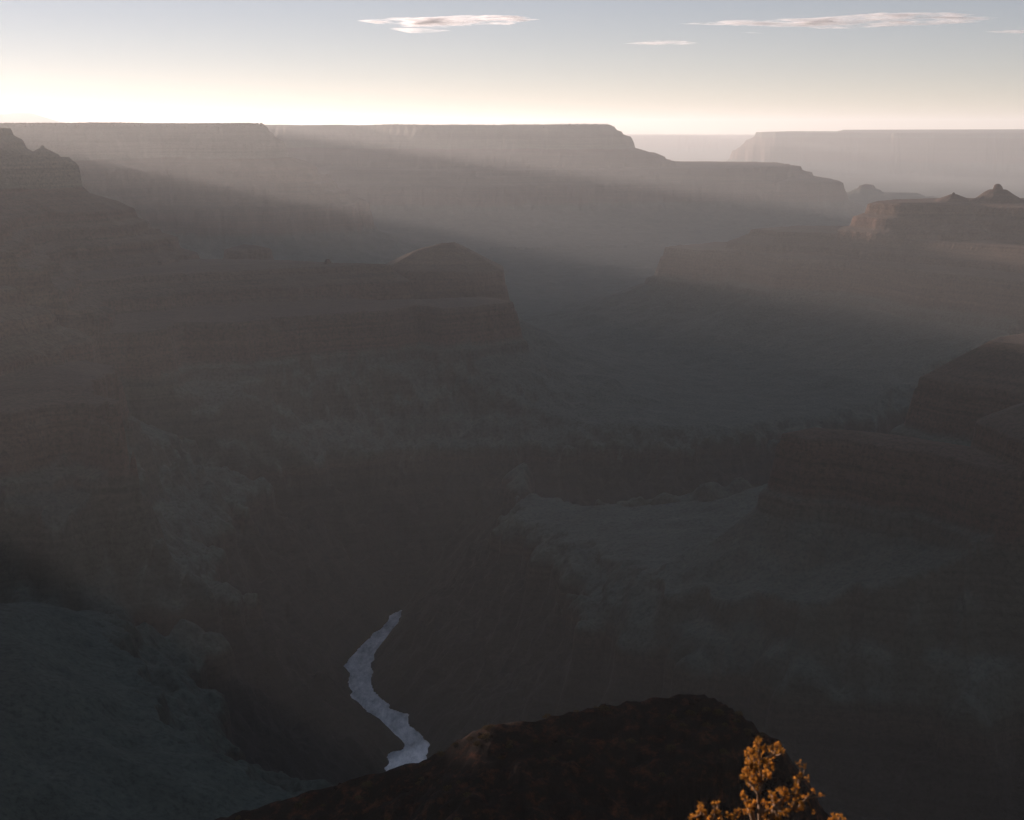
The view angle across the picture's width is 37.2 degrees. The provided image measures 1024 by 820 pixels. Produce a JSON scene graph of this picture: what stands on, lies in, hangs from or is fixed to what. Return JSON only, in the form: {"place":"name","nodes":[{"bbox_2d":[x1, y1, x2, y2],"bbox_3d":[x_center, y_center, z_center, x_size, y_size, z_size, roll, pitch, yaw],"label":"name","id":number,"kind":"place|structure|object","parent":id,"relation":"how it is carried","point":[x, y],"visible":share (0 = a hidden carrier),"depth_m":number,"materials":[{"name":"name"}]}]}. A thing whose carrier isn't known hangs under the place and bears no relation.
{"place":"outdoors","nodes":[
{"label":"outdoors","id":0,"kind":"place"},
{"bbox_2d":[0,128,266,495],"bbox_3d":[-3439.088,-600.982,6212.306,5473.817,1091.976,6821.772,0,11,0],"label":"stepped butte","id":1,"kind":"object","parent":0,"point":[60,224],"visible":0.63,"depth_m":5116.00,"materials":[{"name":"stone"}]},
{"bbox_2d":[0,602,329,819],"bbox_3d":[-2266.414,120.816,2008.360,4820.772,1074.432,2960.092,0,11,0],"label":"shadowed spur","id":2,"kind":"structure","parent":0,"point":[103,716],"depth_m":2186.90,"materials":[{"name":"grey stone"}]},
{"bbox_2d":[0,345,537,660],"bbox_3d":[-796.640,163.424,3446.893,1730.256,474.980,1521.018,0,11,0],"label":"red spur","id":3,"kind":"structure","parent":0,"point":[106,501],"depth_m":3283.90,"materials":[{"name":"stone"}]},
{"bbox_2d":[0,124,681,271],"bbox_3d":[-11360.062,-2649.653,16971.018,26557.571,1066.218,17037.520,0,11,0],"label":"plateau","id":4,"kind":"structure","parent":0,"point":[203,191],"depth_m":11003.67,"materials":[{"name":"grey stone"}]},
{"bbox_2d":[0,122,613,127],"bbox_3d":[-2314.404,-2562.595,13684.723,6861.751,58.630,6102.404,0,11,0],"label":"rim forest","id":5,"kind":"object","parent":4,"relation":"on","point":[140,123],"visible":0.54,"depth_m":11261.88,"materials":[{"name":"plant"}]},
{"bbox_2d":[344,610,429,770],"bbox_3d":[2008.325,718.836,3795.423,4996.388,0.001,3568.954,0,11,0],"label":"river","id":6,"kind":"structure","parent":0,"point":[357,665],"depth_m":3764.75,"materials":[{"name":"liquid"}]},
{"bbox_2d":[75,244,788,507],"bbox_3d":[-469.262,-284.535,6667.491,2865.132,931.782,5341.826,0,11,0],"label":"promontory","id":7,"kind":"structure","parent":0,"point":[241,354],"depth_m":5026.08,"materials":[{"name":"grey stone"}]},
{"bbox_2d":[0,0,1023,133],"label":"sky","id":8,"kind":"structure","parent":0,"point":[631,66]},
{"bbox_2d":[386,242,651,373],"bbox_3d":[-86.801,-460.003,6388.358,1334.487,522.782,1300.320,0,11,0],"label":"rock temple","id":9,"kind":"object","parent":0,"point":[448,270],"visible":0.53,"depth_m":5990.32,"materials":[{"name":"grey stone"}]},
{"bbox_2d":[215,694,829,819],"bbox_3d":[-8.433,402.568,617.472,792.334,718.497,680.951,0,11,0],"label":"foreground ridge","id":10,"kind":"structure","parent":0,"point":[587,774],"depth_m":389.70,"materials":[{"name":"brown stone"}]},
{"bbox_2d":[480,733,489,740],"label":"ridge bush","id":11,"kind":"object","parent":10,"relation":"on","point":[484,734],"visible":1,"depth_m":395.56,"materials":[{"name":"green plant"}]},
{"bbox_2d":[104,404,1023,819],"bbox_3d":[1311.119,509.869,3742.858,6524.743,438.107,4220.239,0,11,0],"label":"river gorge","id":12,"kind":"structure","parent":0,"point":[326,564],"depth_m":3628.72,"materials":[{"name":"stone"}]},
{"bbox_2d":[316,160,866,249],"bbox_3d":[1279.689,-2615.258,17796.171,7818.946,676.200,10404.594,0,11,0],"label":"esplanade","id":13,"kind":"structure","parent":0,"point":[529,206],"depth_m":14744.53,"materials":[{"name":"grey stone"}]},
{"bbox_2d":[624,134,754,157],"bbox_3d":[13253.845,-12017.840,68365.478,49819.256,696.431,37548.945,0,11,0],"label":"distant plateau","id":14,"kind":"structure","parent":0,"point":[699,145],"depth_m":56108.87,"materials":[{"name":"grey stone"}]},
{"bbox_2d":[491,156,1023,425],"bbox_3d":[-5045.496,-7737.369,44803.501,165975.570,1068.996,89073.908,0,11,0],"label":"canyon floor","id":15,"kind":"structure","parent":0,"point":[571,269],"depth_m":11508.89,"materials":[{"name":"grey stone"}]},
{"bbox_2d":[510,184,1023,422],"bbox_3d":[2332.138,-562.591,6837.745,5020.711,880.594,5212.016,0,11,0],"label":"terraced mesa","id":16,"kind":"structure","parent":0,"point":[879,307],"depth_m":6695.57,"materials":[{"name":"stone"}]},
{"bbox_2d":[526,333,1023,528],"bbox_3d":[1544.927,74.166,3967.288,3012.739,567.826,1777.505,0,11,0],"label":"red butte","id":17,"kind":"object","parent":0,"point":[953,401],"visible":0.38,"depth_m":3715.06,"materials":[{"name":"stone"}]},
{"bbox_2d":[530,403,1023,714],"bbox_3d":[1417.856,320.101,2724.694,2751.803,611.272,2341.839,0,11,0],"label":"dark cliff","id":18,"kind":"structure","parent":0,"point":[874,563],"depth_m":2901.90,"materials":[{"name":"grey stone"}]},
{"bbox_2d":[689,129,1023,177],"bbox_3d":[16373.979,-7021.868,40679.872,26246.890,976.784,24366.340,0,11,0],"label":"mesa","id":19,"kind":"structure","parent":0,"point":[996,153],"depth_m":32751.70,"materials":[{"name":"grey stone"}]},
{"bbox_2d":[847,184,937,204],"bbox_3d":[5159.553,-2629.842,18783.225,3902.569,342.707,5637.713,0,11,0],"label":"butte","id":20,"kind":"object","parent":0,"point":[864,194],"visible":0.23,"depth_m":18054.57,"materials":[{"name":"grey stone"}]},
{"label":"viewpoint ledge","id":21,"kind":"structure","parent":0,"visible":0},
{"bbox_2d":[688,799,740,819],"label":"shrub","id":22,"kind":"object","parent":21,"relation":"on","point":[703,814],"visible":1,"depth_m":9.09,"materials":[{"name":"orange plant"}]},
{"bbox_2d":[740,736,824,819],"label":"shrub","id":23,"kind":"object","parent":21,"relation":"on","point":[753,767],"visible":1,"depth_m":9.40,"materials":[{"name":"orange plant"}]},
{"bbox_2d":[828,812,845,819],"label":"shrub","id":24,"kind":"object","parent":21,"relation":"on","point":[834,817],"visible":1,"depth_m":9.70,"materials":[{"name":"orange plant"}]}
]}

